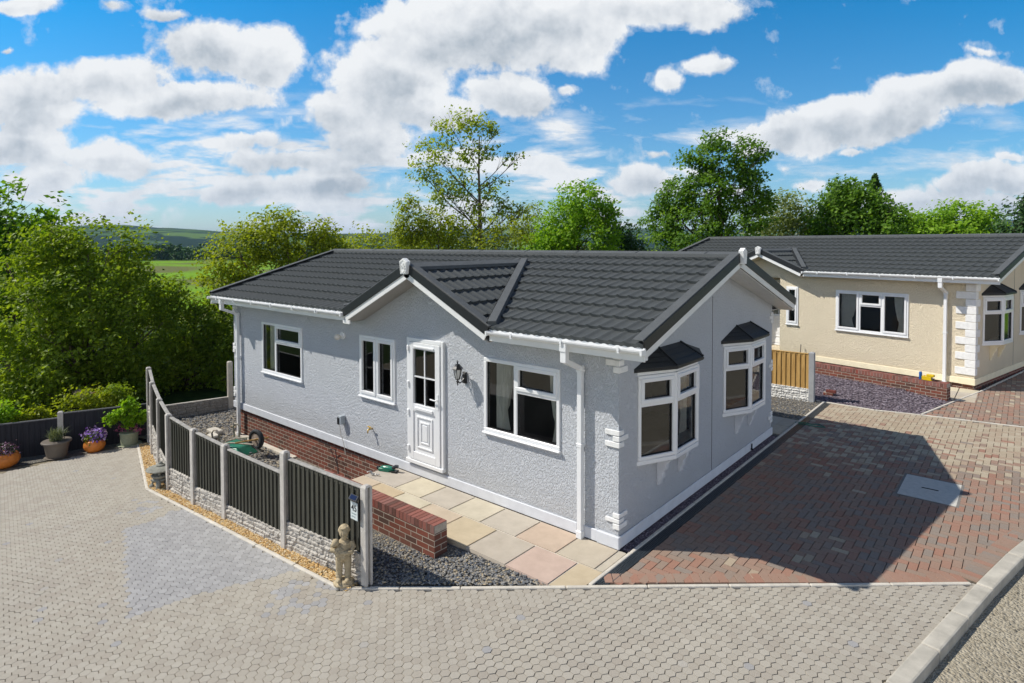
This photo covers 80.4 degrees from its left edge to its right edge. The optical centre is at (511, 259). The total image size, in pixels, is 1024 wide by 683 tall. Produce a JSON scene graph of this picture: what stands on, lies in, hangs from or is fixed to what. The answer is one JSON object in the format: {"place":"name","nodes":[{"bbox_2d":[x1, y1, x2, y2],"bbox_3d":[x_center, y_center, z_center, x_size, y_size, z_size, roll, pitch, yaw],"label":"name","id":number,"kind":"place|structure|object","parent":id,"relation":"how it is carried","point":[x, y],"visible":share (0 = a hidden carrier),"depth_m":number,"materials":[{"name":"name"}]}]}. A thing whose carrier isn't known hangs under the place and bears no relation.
{"place":"outdoors","nodes":[
{"label":"outdoors","id":0,"kind":"place"},
{"bbox_2d":[0,445,974,682],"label":"road","id":1,"kind":"structure","parent":0,"point":[2,471],"depth_m":6.62,"materials":[{"name":"grey concrete"}]},
{"bbox_2d":[0,399,24,423],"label":"shrub","id":2,"kind":"object","parent":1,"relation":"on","point":[5,415],"visible":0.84,"depth_m":13.35,"materials":[{"name":"green plant"}]},
{"bbox_2d":[84,382,136,407],"bbox_3d":[-9.956,3.609,15.106,1.164,1.232,1.137,1,2,40],"label":"shrub","id":3,"kind":"object","parent":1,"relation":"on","point":[122,394],"visible":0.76,"depth_m":14.94,"materials":[{"name":"green plant"}]},
{"bbox_2d":[137,444,971,591],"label":"kerb","id":4,"kind":"structure","parent":1,"relation":"on","point":[507,588],"depth_m":6.83,"materials":[{"name":"grey concrete"}]},
{"bbox_2d":[0,220,1017,586],"bbox_3d":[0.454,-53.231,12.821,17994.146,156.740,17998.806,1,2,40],"label":"ground","id":5,"kind":"structure","parent":0,"point":[184,238],"depth_m":1319.34,"materials":[{"name":"green plant"}]},
{"bbox_2d":[10,403,56,421],"bbox_3d":[-10.841,3.757,13.869,1.090,1.001,0.848,-1,2,-28],"label":"shrub","id":6,"kind":"object","parent":5,"relation":"on","point":[41,412],"visible":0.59,"depth_m":13.76,"materials":[{"name":"green plant"}]},
{"bbox_2d":[0,171,107,380],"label":"broadleaf tree","id":7,"kind":"object","parent":5,"relation":"on","point":[48,216],"visible":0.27,"depth_m":21.50,"materials":[{"name":"green plant"}]},
{"bbox_2d":[0,403,146,457],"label":"fence","id":8,"kind":"object","parent":5,"relation":"on","point":[29,436],"visible":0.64,"depth_m":13.42,"materials":[{"name":"wood"}]},
{"bbox_2d":[12,439,146,466],"bbox_3d":[-10.172,4.265,12.905,4.292,0.114,0.810,-1,2,-32],"label":"fence strip","id":9,"kind":"object","parent":5,"relation":"on","point":[29,460],"visible":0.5,"depth_m":13.15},
{"bbox_2d":[0,439,22,468],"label":"flower pot","id":10,"kind":"object","parent":9,"relation":"on","point":[10,455],"visible":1,"depth_m":12.42,"materials":[{"name":"orange ceramic"}]},
{"bbox_2d":[40,426,71,459],"bbox_3d":[-9.758,3.885,13.019,0.594,0.714,0.584,1,2,40],"label":"flower pot","id":11,"kind":"object","parent":9,"relation":"on","point":[55,445],"visible":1,"depth_m":12.92,"materials":[{"name":"stone"}]},
{"bbox_2d":[80,425,107,452],"bbox_3d":[-9.200,3.939,13.371,0.490,0.560,0.507,1,2,40],"label":"flower pot","id":12,"kind":"object","parent":9,"relation":"on","point":[94,440],"visible":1,"depth_m":13.27,"materials":[{"name":"orange ceramic"}]},
{"bbox_2d":[98,395,146,447],"bbox_3d":[-8.744,3.641,13.751,1.188,1.122,0.525,-1,2,-20],"label":"flower pot","id":13,"kind":"object","parent":9,"relation":"on","point":[127,417],"visible":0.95,"depth_m":13.69,"materials":[{"name":"ceramic"}]},
{"bbox_2d":[74,389,95,397],"bbox_3d":[-10.745,3.418,15.310,0.689,0.239,0.239,1,2,23],"label":"cut log","id":14,"kind":"object","parent":5,"relation":"on","point":[77,390],"visible":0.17,"depth_m":15.31,"materials":[{"name":"brown wood"}]},
{"bbox_2d":[50,384,120,416],"bbox_3d":[-10.112,3.596,14.385,1.022,1.294,1.454,1,2,40],"label":"shrub","id":15,"kind":"object","parent":5,"relation":"on","point":[91,401],"visible":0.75,"depth_m":14.36,"materials":[{"name":"green plant"}]},
{"bbox_2d":[0,209,192,422],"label":"broadleaf tree","id":16,"kind":"object","parent":5,"relation":"on","point":[74,344],"visible":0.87,"depth_m":17.39,"materials":[{"name":"green plant"}]},
{"bbox_2d":[116,271,234,397],"bbox_3d":[-10.837,2.730,20.272,4.072,4.758,4.738,1,2,40],"label":"hedge tree","id":17,"kind":"object","parent":5,"relation":"on","point":[204,345],"visible":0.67,"depth_m":19.98,"materials":[{"name":"green plant"}]},
{"bbox_2d":[138,407,323,469],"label":"yard","id":18,"kind":"structure","parent":5,"relation":"on","point":[231,432],"depth_m":14.80,"materials":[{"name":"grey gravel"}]},
{"bbox_2d":[165,361,235,418],"bbox_3d":[-7.773,3.529,16.336,4.955,1.552,0.129,-2,2,-42],"label":"gravel board fence","id":19,"kind":"object","parent":18,"relation":"on","point":[184,409],"visible":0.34,"depth_m":16.05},
{"bbox_2d":[207,427,223,438],"bbox_3d":[-6.958,4.046,14.166,0.670,0.090,0.360,1,2,40],"label":"kerb offcut","id":20,"kind":"object","parent":18,"relation":"on","point":[215,434],"visible":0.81,"depth_m":14.20,"materials":[{"name":"white concrete"}]},
{"bbox_2d":[211,423,268,458],"bbox_3d":[-5.847,3.847,12.927,1.715,0.590,0.752,1,2,28],"label":"wheelbarrow","id":21,"kind":"object","parent":18,"relation":"on","point":[254,443],"visible":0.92,"depth_m":12.78,"materials":[{"name":"green plastic"}]},
{"bbox_2d":[235,432,296,458],"bbox_3d":[-5.533,4.110,13.474,2.600,0.035,0.130,1,2,40],"label":"concrete footing","id":22,"kind":"object","parent":18,"relation":"on","point":[273,448],"visible":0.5,"depth_m":13.23,"materials":[{"name":"beige concrete"}]},
{"bbox_2d":[330,449,338,473],"bbox_3d":[-3.336,3.904,11.531,0.078,0.532,0.546,-1,2,-36],"label":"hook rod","id":23,"kind":"object","parent":18,"relation":"on","point":[335,460],"visible":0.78,"depth_m":11.56,"materials":[{"name":"black metal"}]},
{"bbox_2d":[207,248,795,553],"bbox_3d":[-0.612,1.991,13.139,11.288,4.529,6.905,1,2,40],"label":"bungalow","id":24,"kind":"object","parent":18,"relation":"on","point":[616,345],"visible":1,"depth_m":9.80,"materials":[{"name":"paint"}]},
{"bbox_2d":[270,326,279,368],"bbox_3d":[-5.255,1.917,13.431,0.350,1.020,0.060,1,2,40],"label":"curtain","id":25,"kind":"object","parent":24,"relation":"hanging from","point":[272,346],"visible":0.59,"depth_m":13.46,"materials":[{"name":"fabric"}]},
{"bbox_2d":[261,321,302,382],"bbox_3d":[-4.912,1.944,12.923,1.674,1.128,0.100,1,2,40],"label":"window","id":26,"kind":"structure","parent":24,"relation":"in","point":[299,344],"depth_m":12.93,"materials":[{"name":"white plastic"}]},
{"bbox_2d":[334,332,345,339],"bbox_3d":[-3.241,1.428,11.363,0.150,0.150,0.178,1,2,40],"label":"bulkhead light","id":27,"kind":"object","parent":24,"relation":"attached to","point":[342,335],"visible":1,"depth_m":11.37,"materials":[{"name":"white plastic"}]},
{"bbox_2d":[337,415,345,453],"bbox_3d":[-3.188,3.295,11.428,0.216,0.707,0.113,1,2,40],"label":"meter box","id":28,"kind":"object","parent":24,"relation":"attached to","point":[340,419],"visible":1,"depth_m":11.41,"materials":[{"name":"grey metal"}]},
{"bbox_2d":[358,334,395,405],"bbox_3d":[-2.401,1.939,10.787,1.040,1.133,0.100,1,2,40],"label":"window","id":29,"kind":"structure","parent":24,"relation":"in","point":[376,395],"depth_m":10.74,"materials":[{"name":"white plastic"}]},
{"bbox_2d":[406,337,445,472],"bbox_3d":[-1.427,2.348,9.925,0.904,2.090,0.178,1,2,40],"label":"door","id":30,"kind":"structure","parent":24,"relation":"in","point":[425,424],"depth_m":9.89,"materials":[{"name":"white plastic"}]},
{"bbox_2d":[452,360,466,385],"bbox_3d":[-0.798,1.718,9.257,0.179,0.392,0.246,1,2,40],"label":"wall lantern","id":31,"kind":"object","parent":24,"relation":"attached to","point":[457,368],"depth_m":9.20,"materials":[{"name":"black metal"}]},
{"bbox_2d":[496,363,513,429],"bbox_3d":[-0.109,2.014,9.056,0.320,1.040,0.060,1,2,40],"label":"curtain","id":32,"kind":"object","parent":24,"relation":"hanging from","point":[505,375],"visible":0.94,"depth_m":9.05,"materials":[{"name":"fabric"}]},
{"bbox_2d":[482,357,560,453],"bbox_3d":[0.120,2.036,8.645,1.424,1.133,0.100,1,2,40],"label":"window","id":33,"kind":"structure","parent":24,"relation":"in","point":[555,396],"depth_m":8.57,"materials":[{"name":"white plastic"}]},
{"bbox_2d":[550,376,555,442],"bbox_3d":[0.630,2.030,8.428,0.260,1.040,0.060,1,2,40],"label":"curtain","id":34,"kind":"object","parent":24,"relation":"hanging from","point":[553,404],"visible":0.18,"depth_m":8.45,"materials":[{"name":"fabric"}]},
{"bbox_2d":[634,341,703,484],"bbox_3d":[2.351,2.158,8.616,0.421,1.926,2.070,1,2,40],"label":"bay window","id":35,"kind":"structure","parent":24,"relation":"in","point":[671,362],"depth_m":8.26,"materials":[{"name":"white plastic"}]},
{"bbox_2d":[678,375,686,433],"bbox_3d":[2.525,2.058,9.082,0.060,1.060,0.330,1,2,40],"label":"curtain","id":36,"kind":"object","parent":24,"relation":"hanging from","point":[682,413],"visible":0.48,"depth_m":9.10,"materials":[{"name":"fabric"}]},
{"bbox_2d":[721,321,769,433],"bbox_3d":[4.255,2.094,10.855,0.421,1.926,2.070,1,2,40],"label":"bay window","id":37,"kind":"structure","parent":24,"relation":"in","point":[748,336],"depth_m":10.49,"materials":[{"name":"white plastic"}]},
{"bbox_2d":[139,442,358,590],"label":"golden gravel","id":38,"kind":"structure","parent":5,"relation":"on","point":[227,523],"depth_m":8.86,"materials":[{"name":"beige gravel"}]},
{"bbox_2d":[145,461,165,489],"bbox_3d":[-6.262,3.830,10.803,0.472,0.476,0.472,1,2,30],"label":"stone lantern","id":39,"kind":"object","parent":38,"relation":"on","point":[157,472],"visible":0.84,"depth_m":10.70,"materials":[{"name":"grey stone"}]},
{"bbox_2d":[330,524,355,588],"bbox_3d":[-1.962,3.443,7.061,0.290,0.723,0.242,0,2,-8],"label":"garden statue","id":40,"kind":"object","parent":38,"relation":"on","point":[343,548],"visible":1,"depth_m":7.02,"materials":[{"name":"stone"}]},
{"bbox_2d":[146,367,372,586],"bbox_3d":[-5.194,3.506,10.213,0.717,2.034,9.576,-2,2,-44],"label":"panel fence","id":41,"kind":"object","parent":5,"relation":"on","point":[303,509],"visible":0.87,"depth_m":8.41,"materials":[{"name":"concrete"}]},
{"bbox_2d":[348,493,358,521],"bbox_3d":[-1.829,2.868,7.007,0.156,0.291,0.054,1,2,40],"label":"house number sign","id":42,"kind":"object","parent":41,"relation":"attached to","point":[353,498],"visible":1,"depth_m":6.99,"materials":[{"name":"white metal"}]},
{"bbox_2d":[189,202,374,309],"bbox_3d":[-10.348,0.873,28.204,8.343,7.012,4.479,-1,2,-34],"label":"broadleaf tree","id":43,"kind":"object","parent":5,"relation":"on","point":[268,234],"visible":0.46,"depth_m":27.32,"materials":[{"name":"green plant"}]},
{"bbox_2d":[3,245,659,324],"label":"distant hedgerow","id":44,"kind":"object","parent":5,"relation":"on","point":[102,275],"visible":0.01,"depth_m":70.98,"materials":[{"name":"green plant"}]},
{"bbox_2d":[1,242,679,260],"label":"distant wood","id":45,"kind":"object","parent":5,"relation":"on","point":[176,252],"visible":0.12,"depth_m":355.76,"materials":[{"name":"green plant"}]},
{"bbox_2d":[341,221,454,249],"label":"hedge tree","id":46,"kind":"object","parent":5,"relation":"on","point":[381,241],"visible":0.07,"depth_m":31.58,"materials":[{"name":"green plant"}]},
{"bbox_2d":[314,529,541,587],"bbox_3d":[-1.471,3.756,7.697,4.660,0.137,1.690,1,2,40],"label":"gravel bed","id":47,"kind":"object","parent":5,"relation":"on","point":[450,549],"visible":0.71,"depth_m":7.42,"materials":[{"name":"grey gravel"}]},
{"bbox_2d":[324,469,446,558],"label":"brick wall","id":48,"kind":"structure","parent":47,"relation":"on","point":[413,527],"depth_m":7.92,"materials":[{"name":"red brick"}]},
{"bbox_2d":[352,533,550,585],"bbox_3d":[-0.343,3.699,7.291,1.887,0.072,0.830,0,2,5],"label":"grey gravel","id":49,"kind":"structure","parent":47,"relation":"on","point":[428,577],"depth_m":7.13,"materials":[{"name":"grey gravel"}]},
{"bbox_2d":[385,192,536,249],"bbox_3d":[-2.179,0.499,28.112,7.064,7.224,3.535,0,2,3],"label":"young tree","id":50,"kind":"object","parent":5,"relation":"on","point":[433,239],"visible":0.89,"depth_m":27.54,"materials":[{"name":"green plant"}]},
{"bbox_2d":[402,104,530,249],"bbox_3d":[-2.196,-1.774,29.777,6.292,11.699,3.404,-1,2,-18],"label":"sparse tree","id":51,"kind":"object","parent":5,"relation":"on","point":[461,126],"visible":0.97,"depth_m":29.65,"materials":[{"name":"green plant"}]},
{"bbox_2d":[366,468,623,585],"bbox_3d":[-0.714,3.954,8.615,4.610,0.628,1.180,1,2,40],"label":"patio base","id":52,"kind":"object","parent":5,"relation":"on","point":[510,535],"visible":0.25,"depth_m":7.84,"materials":[{"name":"grey concrete"}]},
{"bbox_2d":[352,468,625,585],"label":"patio slabs","id":53,"kind":"structure","parent":52,"relation":"on","point":[544,566],"depth_m":8.06,"materials":[{"name":"stone"}]},
{"bbox_2d":[377,465,398,473],"bbox_3d":[-2.109,3.521,10.275,0.400,0.130,0.100,0,2,20],"label":"power tool","id":54,"kind":"object","parent":53,"relation":"on","point":[386,468],"visible":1,"depth_m":10.23,"materials":[{"name":"green plastic"}]},
{"bbox_2d":[549,563,601,585],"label":"patio slabs","id":55,"kind":"structure","parent":52,"relation":"on","point":[579,574],"depth_m":7.02,"materials":[{"name":"stone"}]},
{"bbox_2d":[503,199,548,246],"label":"young tree","id":56,"kind":"object","parent":5,"relation":"on","point":[531,215],"visible":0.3,"depth_m":37.61,"materials":[{"name":"green plant"}]},
{"bbox_2d":[514,178,628,250],"bbox_3d":[3.229,-0.284,33.959,6.443,8.473,5.046,1,2,40],"label":"round tree","id":57,"kind":"object","parent":5,"relation":"on","point":[566,232],"visible":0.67,"depth_m":32.97,"materials":[{"name":"green plant"}]},
{"bbox_2d":[587,216,649,250],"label":"dark tree","id":58,"kind":"object","parent":5,"relation":"on","point":[629,241],"visible":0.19,"depth_m":34.75,"materials":[{"name":"green plant"}]},
{"bbox_2d":[620,435,776,552],"bbox_3d":[3.349,3.605,9.896,0.150,0.001,5.970,1,2,40],"label":"slate strip","id":59,"kind":"object","parent":5,"relation":"on","point":[675,508],"visible":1,"depth_m":9.06,"materials":[{"name":"grey gravel"}]},
{"bbox_2d":[624,436,776,551],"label":"dark chippings","id":60,"kind":"object","parent":59,"relation":"on","point":[745,459],"visible":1,"depth_m":9.35,"materials":[{"name":"gravel"}]},
{"bbox_2d":[636,126,782,250],"bbox_3d":[8.858,-1.026,28.343,6.684,10.243,4.875,1,2,40],"label":"broadleaf tree","id":61,"kind":"object","parent":5,"relation":"on","point":[687,207],"visible":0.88,"depth_m":27.70,"materials":[{"name":"green plant"}]},
{"bbox_2d":[752,184,830,235],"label":"willow tree","id":62,"kind":"object","parent":5,"relation":"on","point":[788,222],"visible":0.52,"depth_m":29.38,"materials":[{"name":"green plant"}]},
{"bbox_2d":[771,396,821,435],"bbox_3d":[2.962,3.426,16.386,9.150,0.001,3.400,1,2,40],"label":"side bed","id":63,"kind":"object","parent":5,"relation":"on","point":[773,401],"visible":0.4,"depth_m":14.26,"materials":[{"name":"grey gravel"}]},
{"bbox_2d":[770,416,797,434],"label":"path slabs","id":64,"kind":"structure","parent":63,"relation":"on","point":[780,425],"depth_m":12.90,"materials":[{"name":"concrete"}]},
{"bbox_2d":[771,349,814,402],"bbox_3d":[6.571,2.955,15.362,2.020,1.452,0.123,1,2,40],"label":"timber fence","id":65,"kind":"object","parent":63,"relation":"on","point":[793,375],"visible":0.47,"depth_m":14.99,"materials":[{"name":"wood"}]},
{"bbox_2d":[792,173,926,235],"bbox_3d":[15.806,0.019,27.774,5.064,8.132,4.316,0,2,12],"label":"broadleaf tree","id":66,"kind":"object","parent":5,"relation":"on","point":[840,206],"visible":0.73,"depth_m":27.14,"materials":[{"name":"green plant"}]},
{"bbox_2d":[858,173,890,234],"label":"spruce tree","id":67,"kind":"object","parent":5,"relation":"on","point":[877,183],"visible":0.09,"depth_m":28.96,"materials":[{"name":"green plant"}]},
{"bbox_2d":[891,197,1013,234],"bbox_3d":[24.353,0.185,33.970,6.058,7.432,4.956,0,2,9],"label":"hedge tree","id":68,"kind":"object","parent":5,"relation":"on","point":[944,222],"visible":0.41,"depth_m":33.16,"materials":[{"name":"green plant"}]},
{"bbox_2d":[981,193,1023,233],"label":"dark tree","id":69,"kind":"object","parent":5,"relation":"on","point":[1020,213],"visible":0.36,"depth_m":27.33,"materials":[{"name":"green plant"}]},
{"bbox_2d":[1012,195,1023,231],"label":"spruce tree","id":70,"kind":"object","parent":5,"relation":"on","point":[1019,216],"visible":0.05,"depth_m":27.69,"materials":[{"name":"green plant"}]},
{"bbox_2d":[0,0,1023,233],"label":"sky","id":71,"kind":"structure","parent":0,"point":[182,114],"materials":[{"name":"blue"}]},
{"bbox_2d":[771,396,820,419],"bbox_3d":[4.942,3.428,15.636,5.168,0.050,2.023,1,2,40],"label":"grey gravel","id":72,"kind":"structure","parent":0,"point":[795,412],"depth_m":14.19,"materials":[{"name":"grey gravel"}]},
{"bbox_2d":[596,376,1021,586],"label":"driveway","id":73,"kind":"structure","parent":0,"point":[970,581],"depth_m":8.92,"materials":[{"name":"red brick"}]},
{"bbox_2d":[588,401,824,584],"bbox_3d":[4.222,3.584,10.768,0.052,0.075,10.324,1,2,40],"label":"edging","id":74,"kind":"object","parent":73,"relation":"on","point":[614,565],"visible":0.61,"depth_m":8.72,"materials":[{"name":"grey concrete"}]},
{"bbox_2d":[595,403,830,584],"bbox_3d":[4.292,3.595,10.709,0.135,0.072,10.190,1,2,40],"label":"drain channel","id":75,"kind":"object","parent":73,"relation":"on","point":[634,558],"visible":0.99,"depth_m":8.88,"materials":[{"name":"grey concrete"}]},
{"bbox_2d":[604,525,1023,583],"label":"driveway border blocks","id":76,"kind":"structure","parent":73,"relation":"on","point":[988,559],"depth_m":7.00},
{"bbox_2d":[817,400,1023,427],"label":"kerb","id":77,"kind":"structure","parent":73,"relation":"on","point":[925,415],"depth_m":13.48,"materials":[{"name":"grey concrete"}]},
{"bbox_2d":[884,540,1023,682],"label":"kerb","id":78,"kind":"structure","parent":73,"relation":"on","point":[926,656],"depth_m":6.15,"materials":[{"name":"grey concrete"}]},
{"bbox_2d":[921,370,1023,414],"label":"kerb","id":79,"kind":"structure","parent":73,"relation":"on","point":[946,404],"depth_m":15.36,"materials":[{"name":"grey concrete"}]},
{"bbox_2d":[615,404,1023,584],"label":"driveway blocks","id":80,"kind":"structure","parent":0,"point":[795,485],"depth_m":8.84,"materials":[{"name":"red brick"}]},
{"bbox_2d":[795,422,824,427],"bbox_3d":[6.311,3.487,12.832,0.588,0.019,0.230,1,2,30],"label":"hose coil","id":81,"kind":"object","parent":80,"relation":"on","point":[811,424],"visible":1,"depth_m":12.84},
{"bbox_2d":[894,473,964,507],"bbox_3d":[6.536,3.602,9.476,0.800,0.036,1.080,1,2,40],"label":"manhole cover","id":82,"kind":"object","parent":80,"relation":"on","point":[932,490],"visible":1,"depth_m":9.42,"materials":[{"name":"grey metal"}]},
{"bbox_2d":[923,566,1023,682],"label":"rough ground","id":83,"kind":"structure","parent":0,"point":[955,664],"depth_m":5.90,"materials":[{"name":"beige gravel"}]},
{"bbox_2d":[924,373,1023,425],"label":"driveway blocks","id":84,"kind":"structure","parent":0,"point":[1008,395],"depth_m":14.21,"materials":[{"name":"brick"}]},
{"label":"slate base","id":85,"kind":"structure","parent":0,"visible":0},
{"bbox_2d":[679,233,1023,390],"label":"bungalow","id":86,"kind":"object","parent":85,"relation":"on","point":[962,295],"visible":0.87,"depth_m":17.74,"materials":[{"name":"paint"}]},
{"bbox_2d":[772,279,779,344],"bbox_3d":[9.276,1.830,21.060,0.191,2.269,0.968,-1,2,-36],"label":"door","id":87,"kind":"structure","parent":86,"relation":"in","point":[776,317],"depth_m":21.14,"materials":[{"name":"white plastic"}]},
{"bbox_2d":[785,286,798,325],"bbox_3d":[9.132,1.499,19.746,0.108,1.256,0.434,-1,2,-36],"label":"window","id":88,"kind":"structure","parent":86,"relation":"in","point":[788,322],"depth_m":19.63,"materials":[{"name":"white plastic"}]},
{"bbox_2d":[841,294,856,326],"bbox_3d":[10.288,1.527,18.473,0.064,1.140,0.473,-1,2,-36],"label":"curtain","id":89,"kind":"object","parent":86,"relation":"hanging from","point":[848,307],"visible":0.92,"depth_m":18.50,"materials":[{"name":"fabric"}]},
{"bbox_2d":[834,290,908,337],"bbox_3d":[10.547,1.564,17.822,0.108,1.245,2.026,-1,2,-36],"label":"window","id":90,"kind":"structure","parent":86,"relation":"in","point":[882,296],"depth_m":17.71,"materials":[{"name":"white plastic"}]},
{"bbox_2d":[894,297,903,332],"bbox_3d":[11.123,1.556,17.338,0.064,1.140,0.365,-1,2,-36],"label":"curtain","id":91,"kind":"object","parent":86,"relation":"hanging from","point":[899,305],"visible":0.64,"depth_m":17.35,"materials":[{"name":"fabric"}]},
{"bbox_2d":[982,283,1016,359],"bbox_3d":[13.381,1.686,16.586,2.226,2.072,0.453,-1,2,-36],"label":"bay window","id":92,"kind":"structure","parent":86,"relation":"in","point":[1002,293],"depth_m":16.25,"materials":[{"name":"white plastic"}]},
{"bbox_2d":[1019,283,1023,334],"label":"bay window","id":93,"kind":"structure","parent":86,"relation":"in","point":[1021,332],"depth_m":17.95,"materials":[{"name":"white plastic"}]},
{"bbox_2d":[815,362,949,401],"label":"brick wall","id":94,"kind":"structure","parent":85,"relation":"on","point":[935,389],"depth_m":15.73,"materials":[{"name":"red brick"}]},
{"bbox_2d":[922,374,934,380],"bbox_3d":[10.375,2.928,15.091,0.135,0.155,0.280,-1,2,-36],"label":"yellow tool box","id":95,"kind":"object","parent":94,"relation":"on","point":[928,377],"visible":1,"depth_m":15.06,"materials":[{"name":"plastic"}]},
{"bbox_2d":[815,373,953,413],"bbox_3d":[8.841,3.332,15.754,4.185,0.220,3.323,1,2,40],"label":"plum slate","id":96,"kind":"object","parent":85,"relation":"on","point":[858,400],"visible":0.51,"depth_m":14.98,"materials":[{"name":"purple gravel"}]},
{"bbox_2d":[823,389,835,395],"bbox_3d":[8.005,3.346,15.267,0.280,0.130,0.115,1,2,40],"label":"loose brick","id":97,"kind":"object","parent":96,"relation":"on","point":[830,392],"visible":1,"depth_m":15.23,"materials":[{"name":"red brick"}]},
{"bbox_2d":[950,387,978,402],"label":"path slabs","id":98,"kind":"structure","parent":85,"relation":"on","point":[962,392],"depth_m":15.38,"materials":[{"name":"stone"}]}
]}

